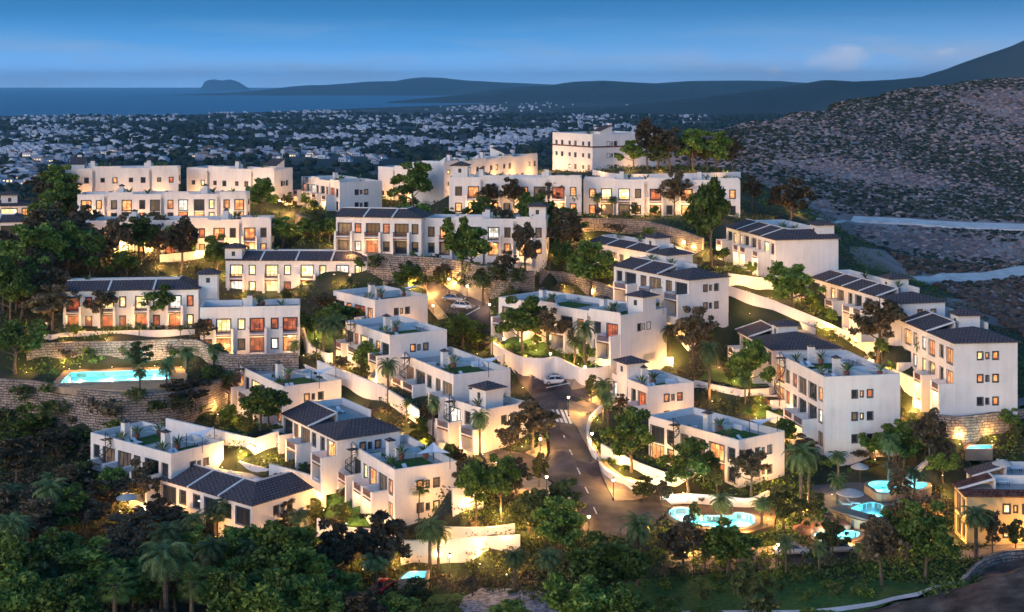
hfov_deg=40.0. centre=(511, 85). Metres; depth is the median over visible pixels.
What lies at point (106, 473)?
tree
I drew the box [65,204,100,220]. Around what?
tree
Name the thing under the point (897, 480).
tree
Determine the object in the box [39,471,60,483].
palm tree
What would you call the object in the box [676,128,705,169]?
tree
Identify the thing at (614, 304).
potted plant
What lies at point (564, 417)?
zebra stripe
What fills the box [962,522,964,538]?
window
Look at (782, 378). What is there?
terrace door
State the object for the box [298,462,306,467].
shrub
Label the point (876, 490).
swimming pool
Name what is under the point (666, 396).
window
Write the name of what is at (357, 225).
window
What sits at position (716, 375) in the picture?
lawn
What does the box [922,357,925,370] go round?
window
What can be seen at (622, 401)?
tree
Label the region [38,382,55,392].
shrub
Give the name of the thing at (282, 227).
tree
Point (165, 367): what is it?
palm tree
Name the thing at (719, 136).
tree
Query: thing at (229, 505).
window
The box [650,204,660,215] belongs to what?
terrace door
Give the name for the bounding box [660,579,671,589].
shrub
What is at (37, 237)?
tree
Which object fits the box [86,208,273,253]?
row house
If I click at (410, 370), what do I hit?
terrace door
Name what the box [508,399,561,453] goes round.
tree
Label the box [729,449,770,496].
tree
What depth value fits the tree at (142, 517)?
193.02 m
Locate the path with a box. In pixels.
[687,583,950,611]
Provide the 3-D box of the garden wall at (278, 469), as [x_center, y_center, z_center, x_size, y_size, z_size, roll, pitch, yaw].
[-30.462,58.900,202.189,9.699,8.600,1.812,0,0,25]
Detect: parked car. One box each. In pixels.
[372,577,395,593]
[442,293,464,301]
[451,301,474,309]
[543,375,563,384]
[771,541,808,555]
[824,539,855,553]
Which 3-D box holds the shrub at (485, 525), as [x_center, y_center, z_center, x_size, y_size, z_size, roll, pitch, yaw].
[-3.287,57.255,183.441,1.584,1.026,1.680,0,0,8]
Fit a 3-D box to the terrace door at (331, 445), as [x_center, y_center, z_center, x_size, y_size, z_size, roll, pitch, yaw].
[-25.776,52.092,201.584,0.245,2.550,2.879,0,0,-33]
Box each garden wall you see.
[44,323,194,339]
[160,250,204,261]
[166,418,278,454]
[269,463,325,509]
[301,327,332,364]
[317,360,447,441]
[317,518,379,546]
[436,523,514,537]
[491,342,614,384]
[586,405,634,489]
[601,443,685,486]
[637,476,660,485]
[660,490,769,506]
[665,357,672,365]
[675,246,715,254]
[694,380,774,396]
[728,273,774,289]
[729,286,864,350]
[766,410,782,423]
[864,356,912,395]
[902,460,927,485]
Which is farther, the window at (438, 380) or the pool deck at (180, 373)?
the pool deck at (180, 373)
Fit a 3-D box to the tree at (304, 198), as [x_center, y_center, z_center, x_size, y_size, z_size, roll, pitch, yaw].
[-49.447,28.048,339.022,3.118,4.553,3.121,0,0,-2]
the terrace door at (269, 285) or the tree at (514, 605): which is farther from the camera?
the terrace door at (269, 285)
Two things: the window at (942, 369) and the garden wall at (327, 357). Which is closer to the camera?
the window at (942, 369)
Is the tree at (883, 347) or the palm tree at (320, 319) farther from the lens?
the palm tree at (320, 319)
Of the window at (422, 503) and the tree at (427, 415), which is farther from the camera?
the tree at (427, 415)
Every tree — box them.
[0,224,69,263]
[0,229,16,240]
[0,253,37,320]
[0,274,47,320]
[0,319,47,374]
[0,435,50,482]
[0,486,30,521]
[0,510,31,540]
[0,529,31,573]
[0,559,55,611]
[1,483,24,511]
[1,537,65,587]
[2,224,41,253]
[6,412,59,441]
[12,208,63,247]
[15,246,60,295]
[15,255,59,307]
[15,258,29,311]
[16,518,34,542]
[17,497,73,533]
[18,284,83,330]
[21,513,56,539]
[23,209,65,223]
[25,171,82,188]
[26,204,64,218]
[26,555,69,578]
[27,191,67,213]
[28,268,71,292]
[29,478,70,525]
[29,573,108,611]
[30,180,52,199]
[31,526,85,550]
[32,428,82,459]
[37,164,79,185]
[38,180,70,201]
[38,201,67,217]
[38,219,94,275]
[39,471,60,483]
[47,481,101,531]
[51,463,96,490]
[52,216,94,265]
[54,183,79,216]
[56,535,145,603]
[57,490,111,538]
[62,543,80,550]
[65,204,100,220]
[66,324,79,339]
[71,237,110,277]
[74,459,98,480]
[76,225,97,266]
[76,439,90,454]
[77,234,110,276]
[81,346,94,362]
[82,290,118,327]
[87,476,132,510]
[89,545,134,584]
[93,214,136,272]
[95,467,128,504]
[95,565,137,611]
[100,505,165,537]
[103,250,141,276]
[106,520,150,560]
[106,567,153,610]
[112,563,130,609]
[115,492,124,512]
[120,216,160,258]
[125,341,153,377]
[125,457,159,500]
[128,564,188,608]
[130,366,149,387]
[133,221,160,256]
[135,321,142,336]
[136,542,155,573]
[137,607,175,611]
[138,281,176,310]
[139,539,193,611]
[143,493,172,522]
[145,230,166,259]
[146,520,190,547]
[150,214,174,228]
[150,570,194,611]
[154,505,192,531]
[156,360,176,385]
[158,377,212,404]
[159,215,198,273]
[161,225,176,253]
[164,356,173,365]
[168,507,182,520]
[175,562,208,611]
[176,346,198,372]
[177,325,183,337]
[177,524,217,561]
[177,561,200,610]
[181,510,207,528]
[181,537,224,576]
[186,243,196,251]
[191,534,230,566]
[192,318,217,340]
[194,568,262,611]
[197,559,231,592]
[200,364,229,387]
[200,505,229,536]
[201,365,212,377]
[201,523,259,568]
[202,233,227,269]
[204,343,223,364]
[210,498,231,517]
[211,343,228,361]
[219,403,238,423]
[223,370,238,404]
[228,554,257,574]
[232,519,315,581]
[233,536,258,555]
[235,566,329,611]
[236,411,256,435]
[238,385,292,429]
[245,177,279,214]
[264,540,334,583]
[271,216,302,248]
[276,498,307,526]
[281,289,292,298]
[282,192,292,207]
[284,507,313,526]
[288,339,301,352]
[288,573,344,611]
[293,524,318,546]
[297,217,313,238]
[300,193,311,208]
[300,310,320,339]
[301,562,338,581]
[304,219,335,240]
[306,497,324,526]
[307,210,321,236]
[308,200,318,209]
[309,338,321,361]
[310,302,365,335]
[311,292,336,306]
[312,316,330,351]
[315,518,354,567]
[319,313,348,366]
[323,218,335,242]
[328,585,390,611]
[330,568,363,600]
[333,356,353,370]
[337,503,351,521]
[342,526,370,571]
[346,277,352,288]
[352,340,380,378]
[353,358,370,376]
[353,509,416,577]
[354,257,365,272]
[355,553,394,595]
[377,357,399,404]
[378,591,422,611]
[386,161,433,206]
[392,264,425,289]
[397,195,407,202]
[398,260,411,270]
[398,575,432,603]
[400,202,431,211]
[401,398,410,416]
[409,416,427,438]
[409,479,429,521]
[411,197,419,204]
[414,515,446,575]
[418,435,432,444]
[419,402,431,433]
[425,395,440,437]
[426,522,451,569]
[426,608,453,611]
[432,266,443,275]
[433,267,449,288]
[439,263,452,286]
[440,216,482,277]
[442,207,455,213]
[443,312,488,347]
[443,443,459,457]
[444,227,492,262]
[451,459,489,486]
[452,448,467,461]
[455,460,499,519]
[461,195,491,213]
[462,575,482,596]
[464,329,489,349]
[469,408,490,456]
[473,268,484,279]
[473,274,493,306]
[475,183,501,203]
[484,453,522,518]
[486,203,495,211]
[488,335,497,354]
[488,598,532,611]
[491,250,519,269]
[492,206,514,218]
[494,294,547,355]
[494,419,527,456]
[498,177,525,213]
[500,546,530,592]
[503,456,532,499]
[507,285,517,295]
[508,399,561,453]
[508,490,538,534]
[512,221,541,270]
[513,488,549,544]
[514,191,559,217]
[530,495,586,561]
[531,334,541,343]
[532,452,549,486]
[532,546,563,592]
[534,307,559,349]
[537,182,564,202]
[541,571,618,611]
[545,340,551,352]
[546,207,583,261]
[547,200,565,218]
[547,477,586,512]
[548,218,554,227]
[549,238,582,271]
[553,207,579,242]
[555,211,583,245]
[555,515,581,552]
[556,318,573,338]
[562,206,585,240]
[564,240,617,296]
[564,530,648,588]
[566,335,582,362]
[573,320,597,367]
[577,343,595,365]
[585,374,598,400]
[590,192,603,213]
[592,377,614,420]
[594,207,601,215]
[598,392,617,426]
[598,581,658,611]
[599,405,655,472]
[606,196,616,214]
[612,393,629,414]
[614,139,647,169]
[619,511,657,585]
[629,202,640,218]
[631,475,653,502]
[635,117,663,169]
[645,144,671,169]
[649,205,661,217]
[649,479,673,506]
[654,172,693,215]
[656,436,709,492]
[657,126,683,169]
[657,514,705,577]
[657,606,686,611]
[658,551,669,575]
[660,324,678,356]
[665,305,719,368]
[675,132,694,167]
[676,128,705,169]
[680,130,693,166]
[682,142,703,157]
[682,175,730,266]
[688,501,701,516]
[690,450,720,483]
[690,605,722,611]
[698,138,715,167]
[698,548,710,575]
[699,340,723,399]
[700,517,764,579]
[702,131,733,163]
[705,141,729,167]
[705,462,724,493]
[708,329,714,341]
[708,492,736,525]
[716,247,730,262]
[723,136,744,170]
[725,366,733,386]
[727,338,776,396]
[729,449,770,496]
[729,559,760,610]
[737,377,752,403]
[740,174,763,210]
[742,261,757,275]
[743,594,782,611]
[749,497,774,524]
[763,260,826,307]
[764,484,805,528]
[767,177,816,220]
[775,417,796,443]
[775,533,796,573]
[781,441,818,515]
[785,433,818,453]
[791,606,835,611]
[798,445,821,510]
[801,492,828,525]
[804,293,820,311]
[809,541,830,573]
[814,516,852,558]
[825,309,837,323]
[826,450,847,473]
[827,471,848,504]
[846,298,907,363]
[852,541,864,563]
[857,432,883,460]
[859,516,912,585]
[863,513,893,539]
[868,350,875,360]
[873,337,888,358]
[873,423,908,461]
[877,432,900,480]
[879,418,922,474]
[880,501,902,516]
[880,509,909,529]
[881,459,902,478]
[887,471,913,506]
[890,426,917,466]
[897,499,962,581]
[900,404,905,418]
[904,466,926,499]
[908,407,948,465]
[912,426,939,460]
[921,494,950,515]
[925,452,960,483]
[930,437,958,458]
[958,504,994,561]
[978,510,1008,553]
[998,408,1023,432]
[1006,518,1023,547]
[1009,422,1022,441]
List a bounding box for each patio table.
[996,479,1009,486]
[1010,466,1021,472]
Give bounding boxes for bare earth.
[859,559,1023,611]
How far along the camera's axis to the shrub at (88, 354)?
244.07 m
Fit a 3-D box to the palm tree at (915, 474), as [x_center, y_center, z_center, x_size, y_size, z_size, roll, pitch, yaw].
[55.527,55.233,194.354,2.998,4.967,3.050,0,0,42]
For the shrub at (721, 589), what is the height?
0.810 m
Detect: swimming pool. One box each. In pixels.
[58,369,170,384]
[398,570,429,591]
[665,506,759,528]
[811,529,863,541]
[844,501,887,531]
[864,480,906,501]
[910,481,931,500]
[965,444,993,460]
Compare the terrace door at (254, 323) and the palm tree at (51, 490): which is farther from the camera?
the terrace door at (254, 323)
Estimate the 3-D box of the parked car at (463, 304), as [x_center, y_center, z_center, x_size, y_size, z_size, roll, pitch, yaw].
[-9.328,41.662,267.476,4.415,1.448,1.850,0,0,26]
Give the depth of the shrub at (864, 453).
209.71 m
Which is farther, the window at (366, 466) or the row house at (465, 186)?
the row house at (465, 186)
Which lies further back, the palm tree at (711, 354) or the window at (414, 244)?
the window at (414, 244)
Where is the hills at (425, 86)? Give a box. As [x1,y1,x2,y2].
[183,77,553,95]
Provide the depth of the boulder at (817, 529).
184.05 m
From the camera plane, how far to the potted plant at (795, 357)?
222.53 m
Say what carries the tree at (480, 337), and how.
on the ground at (740, 314)
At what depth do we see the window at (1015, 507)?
180.51 m
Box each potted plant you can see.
[113,430,129,440]
[129,425,144,438]
[151,420,165,435]
[155,440,169,450]
[170,435,185,449]
[256,296,262,305]
[257,294,267,305]
[274,374,285,384]
[280,367,294,379]
[373,287,386,298]
[381,326,393,333]
[383,453,398,467]
[390,319,400,331]
[390,445,409,460]
[418,442,430,458]
[443,363,459,372]
[445,355,461,366]
[469,397,482,406]
[548,292,556,302]
[604,305,615,311]
[609,301,618,311]
[633,374,649,384]
[635,234,643,241]
[646,254,657,259]
[648,371,658,383]
[712,416,729,431]
[718,425,734,436]
[790,352,801,362]
[813,365,828,375]
[814,350,828,363]
[837,362,853,375]
[860,271,871,278]
[870,362,886,373]
[894,279,902,291]
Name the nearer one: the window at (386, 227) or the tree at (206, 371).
the tree at (206, 371)
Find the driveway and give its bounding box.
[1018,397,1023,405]
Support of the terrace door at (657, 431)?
in the townhouse at (669, 429)
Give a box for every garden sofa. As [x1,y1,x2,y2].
[306,372,316,377]
[471,360,482,366]
[665,378,677,383]
[733,423,745,430]
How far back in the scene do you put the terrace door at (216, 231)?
295.79 m
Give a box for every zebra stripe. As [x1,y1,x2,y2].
[560,410,567,422]
[565,410,571,423]
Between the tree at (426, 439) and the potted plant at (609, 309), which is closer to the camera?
the tree at (426, 439)
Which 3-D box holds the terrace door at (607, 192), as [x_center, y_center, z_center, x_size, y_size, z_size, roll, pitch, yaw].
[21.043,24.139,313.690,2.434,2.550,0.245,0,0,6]
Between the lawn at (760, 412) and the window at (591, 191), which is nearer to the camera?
the lawn at (760, 412)
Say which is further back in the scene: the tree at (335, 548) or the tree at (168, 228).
the tree at (168, 228)
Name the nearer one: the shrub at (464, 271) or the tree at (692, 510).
the tree at (692, 510)
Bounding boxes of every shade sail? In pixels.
[186,426,214,452]
[311,367,333,387]
[403,284,422,296]
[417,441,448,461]
[479,355,503,376]
[749,416,777,435]
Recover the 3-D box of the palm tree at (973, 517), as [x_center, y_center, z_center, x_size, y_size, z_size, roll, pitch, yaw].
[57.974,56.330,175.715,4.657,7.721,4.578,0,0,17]
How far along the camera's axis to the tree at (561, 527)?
177.65 m
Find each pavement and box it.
[410,279,426,290]
[427,290,447,319]
[442,276,488,303]
[484,337,585,389]
[510,476,577,510]
[525,434,546,461]
[567,395,655,501]
[661,542,859,565]
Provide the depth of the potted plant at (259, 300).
256.46 m
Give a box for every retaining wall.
[401,534,519,564]
[452,487,482,516]
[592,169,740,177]
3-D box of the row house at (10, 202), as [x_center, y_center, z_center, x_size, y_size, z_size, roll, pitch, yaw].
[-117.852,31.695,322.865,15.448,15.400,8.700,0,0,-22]
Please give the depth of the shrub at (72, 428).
228.17 m
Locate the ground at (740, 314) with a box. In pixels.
[0,82,1023,611]
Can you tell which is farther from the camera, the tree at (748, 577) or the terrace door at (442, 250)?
the terrace door at (442, 250)
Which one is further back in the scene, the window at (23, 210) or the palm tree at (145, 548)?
the window at (23, 210)
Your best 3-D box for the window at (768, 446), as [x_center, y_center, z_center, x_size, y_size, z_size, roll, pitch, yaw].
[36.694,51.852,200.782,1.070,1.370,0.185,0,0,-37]
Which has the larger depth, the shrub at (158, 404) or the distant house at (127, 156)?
the distant house at (127, 156)
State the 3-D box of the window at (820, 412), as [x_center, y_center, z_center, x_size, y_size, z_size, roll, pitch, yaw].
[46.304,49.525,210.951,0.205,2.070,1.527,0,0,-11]
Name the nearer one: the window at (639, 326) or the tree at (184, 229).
the window at (639, 326)
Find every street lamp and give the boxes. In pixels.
[448,552,450,576]
[612,477,614,500]
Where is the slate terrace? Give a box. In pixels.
[812,482,910,528]
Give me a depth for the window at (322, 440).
204.39 m
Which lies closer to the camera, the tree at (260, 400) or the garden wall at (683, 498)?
the garden wall at (683, 498)
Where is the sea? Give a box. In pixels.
[0,88,493,115]
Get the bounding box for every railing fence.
[360,567,498,583]
[648,560,863,577]
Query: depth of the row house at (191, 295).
258.09 m
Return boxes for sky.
[0,0,1023,87]
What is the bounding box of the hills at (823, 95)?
[561,41,1023,114]
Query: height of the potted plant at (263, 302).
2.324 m
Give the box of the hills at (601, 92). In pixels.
[387,80,802,102]
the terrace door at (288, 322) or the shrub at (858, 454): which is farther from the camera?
the terrace door at (288, 322)
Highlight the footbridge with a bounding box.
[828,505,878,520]
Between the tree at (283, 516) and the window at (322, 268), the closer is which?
the tree at (283, 516)
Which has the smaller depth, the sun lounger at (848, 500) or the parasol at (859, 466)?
the sun lounger at (848, 500)
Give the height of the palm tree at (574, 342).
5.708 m
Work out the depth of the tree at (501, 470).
184.14 m
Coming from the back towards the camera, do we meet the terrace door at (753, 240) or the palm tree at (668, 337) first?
the terrace door at (753, 240)
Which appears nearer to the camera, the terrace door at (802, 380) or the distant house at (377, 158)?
the terrace door at (802, 380)
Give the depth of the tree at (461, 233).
270.43 m
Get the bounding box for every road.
[427,282,672,536]
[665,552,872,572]
[956,544,1023,559]
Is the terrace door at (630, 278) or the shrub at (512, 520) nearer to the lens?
the shrub at (512, 520)
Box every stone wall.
[0,378,230,431]
[26,339,298,382]
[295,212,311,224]
[367,252,534,298]
[539,270,612,299]
[580,218,703,251]
[936,408,1023,449]
[960,548,1023,584]
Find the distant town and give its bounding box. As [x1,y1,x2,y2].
[0,102,706,151]
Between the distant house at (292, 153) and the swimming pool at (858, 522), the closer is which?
the swimming pool at (858, 522)
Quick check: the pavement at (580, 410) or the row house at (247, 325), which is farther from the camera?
the row house at (247, 325)
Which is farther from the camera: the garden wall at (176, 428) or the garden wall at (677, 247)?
the garden wall at (677, 247)
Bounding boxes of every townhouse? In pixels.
[89,419,222,509]
[158,461,313,536]
[226,361,340,425]
[272,398,402,495]
[293,170,381,211]
[333,282,427,334]
[336,314,446,386]
[338,434,456,525]
[391,347,509,419]
[435,380,527,456]
[491,287,666,372]
[589,232,694,267]
[610,355,693,415]
[612,256,730,350]
[649,407,784,487]
[716,218,840,300]
[728,319,843,392]
[763,343,899,465]
[802,269,947,357]
[895,307,1020,419]
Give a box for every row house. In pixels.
[0,190,32,214]
[0,212,24,234]
[62,268,221,328]
[65,155,180,192]
[77,183,249,216]
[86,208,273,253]
[187,156,292,204]
[200,293,299,355]
[222,243,366,292]
[334,206,433,255]
[378,157,469,201]
[412,145,537,206]
[424,201,548,274]
[449,161,581,215]
[583,169,739,216]
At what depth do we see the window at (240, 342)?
252.51 m
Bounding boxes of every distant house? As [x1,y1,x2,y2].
[0,149,6,153]
[0,175,13,182]
[8,153,19,158]
[17,167,29,170]
[18,172,31,176]
[20,156,28,161]
[22,151,32,156]
[31,151,41,156]
[41,160,53,165]
[42,156,56,161]
[54,155,67,161]
[107,148,116,151]
[122,154,130,158]
[144,151,154,156]
[158,156,169,161]
[195,154,205,159]
[210,150,219,153]
[281,148,289,153]
[284,151,298,156]
[314,149,323,154]
[318,155,330,158]
[331,146,341,152]
[338,157,352,161]
[351,152,363,155]
[368,154,378,158]
[372,157,381,160]
[377,154,387,158]
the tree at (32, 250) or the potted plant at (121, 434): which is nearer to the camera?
the potted plant at (121, 434)
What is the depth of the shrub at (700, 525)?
183.50 m
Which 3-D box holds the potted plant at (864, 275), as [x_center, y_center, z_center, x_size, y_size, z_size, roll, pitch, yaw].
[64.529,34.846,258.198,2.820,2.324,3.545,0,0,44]
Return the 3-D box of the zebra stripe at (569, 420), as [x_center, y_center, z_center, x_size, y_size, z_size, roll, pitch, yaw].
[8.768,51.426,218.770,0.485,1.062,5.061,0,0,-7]
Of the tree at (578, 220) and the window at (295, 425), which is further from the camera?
the tree at (578, 220)
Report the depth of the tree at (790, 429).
213.57 m
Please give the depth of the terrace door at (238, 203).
314.29 m
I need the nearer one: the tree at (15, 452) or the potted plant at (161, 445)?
the potted plant at (161, 445)
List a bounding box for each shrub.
[0,407,16,429]
[0,428,25,440]
[8,383,34,403]
[14,404,26,417]
[24,400,33,411]
[28,443,48,458]
[33,399,69,420]
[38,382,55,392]
[49,447,69,459]
[56,349,72,357]
[66,415,76,424]
[69,427,81,440]
[69,428,85,439]
[75,429,90,444]
[77,396,124,416]
[82,350,97,359]
[88,356,104,363]
[100,418,122,427]
[119,350,131,358]
[121,387,146,403]
[146,399,168,412]
[161,345,174,351]
[168,349,177,356]
[170,397,195,411]
[208,413,217,420]
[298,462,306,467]
[329,518,339,523]
[368,252,387,268]
[462,260,485,273]
[467,519,479,526]
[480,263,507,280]
[482,520,491,526]
[506,268,528,283]
[508,514,520,523]
[603,223,627,231]
[619,464,629,470]
[642,227,656,234]
[658,597,676,607]
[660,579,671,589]
[693,521,703,527]
[697,587,709,599]
[712,586,726,592]
[755,585,766,593]
[760,405,771,410]
[760,593,773,603]
[762,579,774,586]
[803,589,811,597]
[820,459,832,467]
[820,579,833,588]
[827,581,842,594]
[849,582,868,594]
[850,451,862,456]
[856,449,869,456]
[856,587,875,597]
[867,462,879,467]
[869,452,877,459]
[877,450,887,457]
[899,498,909,503]
[936,485,942,491]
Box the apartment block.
[552,123,656,171]
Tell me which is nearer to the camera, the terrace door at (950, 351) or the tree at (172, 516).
the tree at (172, 516)
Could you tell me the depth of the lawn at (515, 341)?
245.53 m
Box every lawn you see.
[307,326,332,352]
[321,487,370,525]
[381,592,465,604]
[502,336,593,366]
[625,572,931,611]
[698,368,767,387]
[742,402,782,417]
[882,358,912,376]
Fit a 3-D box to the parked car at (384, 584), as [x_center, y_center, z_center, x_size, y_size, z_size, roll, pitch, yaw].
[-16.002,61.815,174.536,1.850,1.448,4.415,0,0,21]
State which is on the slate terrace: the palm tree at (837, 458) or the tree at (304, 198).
the palm tree at (837, 458)
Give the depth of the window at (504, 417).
213.39 m
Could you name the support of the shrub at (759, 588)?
on the lawn at (686, 589)
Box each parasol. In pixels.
[116,493,137,500]
[836,488,863,497]
[851,463,868,482]
[992,459,1012,474]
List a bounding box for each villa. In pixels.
[952,472,1023,544]
[964,459,1023,482]
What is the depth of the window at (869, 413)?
210.93 m
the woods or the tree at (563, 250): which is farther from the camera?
the woods
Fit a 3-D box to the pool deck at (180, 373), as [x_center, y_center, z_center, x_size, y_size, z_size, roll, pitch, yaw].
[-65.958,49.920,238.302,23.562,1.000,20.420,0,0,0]
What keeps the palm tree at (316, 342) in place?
on the ground at (740, 314)
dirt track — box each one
[816,216,1023,230]
[913,266,1023,282]
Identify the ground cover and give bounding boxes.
[0,164,1023,610]
[0,164,1023,611]
[0,168,1022,611]
[0,255,125,333]
[0,457,434,611]
[300,342,412,413]
[399,270,525,293]
[459,491,584,602]
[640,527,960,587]
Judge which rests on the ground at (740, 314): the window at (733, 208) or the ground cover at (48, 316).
the ground cover at (48, 316)
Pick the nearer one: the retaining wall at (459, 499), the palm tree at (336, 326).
the retaining wall at (459, 499)
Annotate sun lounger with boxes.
[838,499,851,505]
[846,498,859,504]
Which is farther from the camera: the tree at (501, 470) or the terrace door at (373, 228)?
the terrace door at (373, 228)
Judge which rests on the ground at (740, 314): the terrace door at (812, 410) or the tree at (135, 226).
the tree at (135, 226)
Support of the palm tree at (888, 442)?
on the slate terrace
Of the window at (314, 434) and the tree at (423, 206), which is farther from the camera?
the tree at (423, 206)
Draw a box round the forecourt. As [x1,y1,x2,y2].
[459,588,561,611]
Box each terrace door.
[0,208,17,212]
[0,225,15,234]
[67,298,79,310]
[67,315,78,325]
[81,200,90,211]
[102,315,112,325]
[103,303,113,309]
[103,446,114,461]
[118,450,130,466]
[122,200,131,210]
[122,212,131,215]
[135,296,147,309]
[135,314,146,324]
[145,457,158,474]
[151,200,159,210]
[162,484,175,504]
[165,246,174,252]
[169,295,181,308]
[169,313,180,326]
[178,199,187,210]
[178,212,187,215]
[194,199,203,210]
[194,211,203,215]
[204,496,217,513]
[204,519,217,536]
[213,228,224,239]
[216,318,230,332]
[216,338,230,352]
[230,264,242,276]
[230,281,241,288]
[234,199,243,210]
[235,505,249,525]
[238,374,243,385]
[244,227,255,239]
[244,243,254,248]
[249,318,264,331]
[250,337,263,351]
[251,379,258,391]
[265,265,277,276]
[265,281,277,291]
[283,317,297,330]
[283,336,296,350]
[284,418,292,433]
[301,265,313,277]
[301,426,309,442]
[311,184,314,191]
[327,439,335,455]
[334,299,343,305]
[337,265,348,272]
[338,222,351,234]
[339,240,349,249]
[346,329,352,341]
[354,457,360,473]
[355,304,364,315]
[360,334,367,344]
[366,240,377,252]
[367,223,379,235]
[369,466,376,483]
[379,472,386,489]
[382,342,388,354]
[394,223,408,235]
[395,241,406,253]
[406,365,413,378]
[416,369,424,383]
[440,242,449,253]
[443,380,451,394]
[451,406,459,420]
[468,186,478,197]
[488,227,498,239]
[488,243,498,255]
[490,186,497,197]
[502,306,512,312]
[534,187,544,196]
[552,187,564,197]
[554,202,564,207]
[561,315,571,326]
[601,188,611,199]
[601,204,611,213]
[606,323,617,337]
[612,252,616,260]
[613,381,616,394]
[618,188,629,199]
[618,204,629,214]
[625,272,635,283]
[638,390,645,404]
[649,276,660,289]
[650,189,660,199]
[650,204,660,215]
[650,424,663,444]
[650,443,663,458]
[675,281,686,294]
[681,205,689,214]
[684,189,692,199]
[691,436,704,454]
[709,441,724,462]
[714,463,724,481]
[741,335,745,347]
[745,236,748,244]
[751,237,755,247]
[764,241,768,250]
[777,364,783,382]
[778,385,783,398]
[799,376,805,395]
[799,397,805,411]
[808,380,816,401]
[808,402,816,418]
[837,289,843,300]
[855,294,861,305]
[905,328,910,345]
[929,339,934,356]
[929,360,934,373]
[946,346,952,365]
[946,369,952,382]
[955,489,960,512]
[955,512,960,537]
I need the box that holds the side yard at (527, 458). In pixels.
[482,449,553,481]
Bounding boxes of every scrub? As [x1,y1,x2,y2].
[675,77,1023,310]
[889,251,1023,337]
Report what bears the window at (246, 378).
in the townhouse at (302, 389)
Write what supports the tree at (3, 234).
on the ground at (740, 314)
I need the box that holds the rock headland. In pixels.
[199,79,250,90]
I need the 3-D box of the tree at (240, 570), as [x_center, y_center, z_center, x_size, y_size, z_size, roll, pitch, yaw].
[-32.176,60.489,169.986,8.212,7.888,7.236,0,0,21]
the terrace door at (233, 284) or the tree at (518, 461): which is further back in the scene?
the terrace door at (233, 284)
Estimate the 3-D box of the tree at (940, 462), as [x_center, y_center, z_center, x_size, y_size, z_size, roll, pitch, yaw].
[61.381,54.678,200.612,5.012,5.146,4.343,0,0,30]
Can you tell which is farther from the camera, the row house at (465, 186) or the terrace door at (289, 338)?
the row house at (465, 186)
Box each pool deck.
[51,366,187,396]
[660,504,775,535]
[805,528,866,553]
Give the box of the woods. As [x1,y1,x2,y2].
[0,111,787,198]
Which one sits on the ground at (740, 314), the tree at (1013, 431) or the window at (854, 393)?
the tree at (1013, 431)
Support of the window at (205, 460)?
in the townhouse at (108, 450)
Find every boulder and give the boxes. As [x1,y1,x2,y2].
[793,524,813,536]
[801,517,825,532]
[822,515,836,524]
[835,519,850,529]
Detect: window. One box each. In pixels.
[21,208,26,214]
[85,297,91,307]
[85,316,91,325]
[94,444,99,457]
[96,200,101,209]
[111,200,116,209]
[112,177,116,182]
[119,296,125,307]
[119,315,125,326]
[134,455,139,467]
[139,200,144,208]
[153,315,159,325]
[161,462,167,477]
[167,200,172,208]
[169,177,173,182]
[179,489,185,505]
[187,295,193,305]
[187,314,193,324]
[193,493,199,509]
[199,228,204,237]
[199,244,204,250]
[203,457,208,465]
[209,199,213,208]
[224,199,229,208]
[224,502,230,518]
[230,228,235,237]
[237,318,244,329]
[237,338,244,349]
[245,376,248,388]
[249,265,255,274]
[249,281,255,290]
[260,228,266,237]
[260,243,266,248]
[271,318,278,328]
[271,338,278,348]
[273,504,278,515]
[277,413,280,422]
[284,265,290,274]
[284,281,290,288]
[294,423,297,436]
[304,393,309,401]
[312,432,315,447]
[318,391,323,399]
[319,265,325,274]
[320,436,324,450]
[355,223,360,232]
[355,241,360,250]
[355,265,361,272]
[359,441,365,450]
[363,463,367,477]
[367,307,372,317]
[375,439,380,448]
[376,340,379,348]
[383,223,389,233]
[383,241,389,251]
[389,478,392,495]
[389,501,392,518]
[394,308,398,315]
[405,306,409,313]
[410,344,415,351]
[412,224,417,233]
[412,242,417,251]
[417,479,423,488]
[417,502,423,512]
[423,342,428,350]
[426,502,429,510]
[427,374,431,388]
[428,227,434,236]
[428,243,434,252]
[433,477,439,487]
[433,500,439,510]
[436,378,439,390]
[455,186,461,195]
[455,203,461,211]
[465,411,470,424]
[501,415,506,424]
[504,203,509,209]
[504,227,510,237]
[504,243,510,253]
[535,228,541,237]
[535,244,541,253]
[570,187,576,195]
[570,203,576,207]
[589,188,595,197]
[589,205,595,213]
[594,321,600,333]
[617,270,621,280]
[631,388,635,400]
[635,189,640,197]
[637,323,641,331]
[641,275,645,285]
[664,393,669,402]
[666,205,672,214]
[666,280,671,290]
[667,429,672,444]
[667,448,673,462]
[677,392,682,400]
[680,433,687,442]
[703,284,707,291]
[703,302,707,309]
[714,283,718,290]
[714,301,718,308]
[728,447,734,461]
[728,467,734,482]
[729,190,735,198]
[729,206,735,214]
[767,444,771,454]
[771,243,773,254]
[786,369,789,383]
[786,390,789,404]
[793,373,796,387]
[793,394,796,406]
[818,386,822,401]
[818,408,822,423]
[818,430,822,446]
[831,287,834,297]
[848,292,851,303]
[851,389,857,398]
[851,412,857,420]
[851,434,857,443]
[860,390,863,397]
[867,389,872,397]
[867,411,872,420]
[913,332,916,345]
[913,353,916,366]
[922,336,925,349]
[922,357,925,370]
[939,343,943,358]
[939,366,943,379]
[962,497,964,515]
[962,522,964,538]
[977,351,983,359]
[977,374,983,382]
[977,397,983,405]
[992,351,998,359]
[992,374,998,382]
[992,396,998,405]
[1003,504,1010,513]
[1013,505,1017,512]

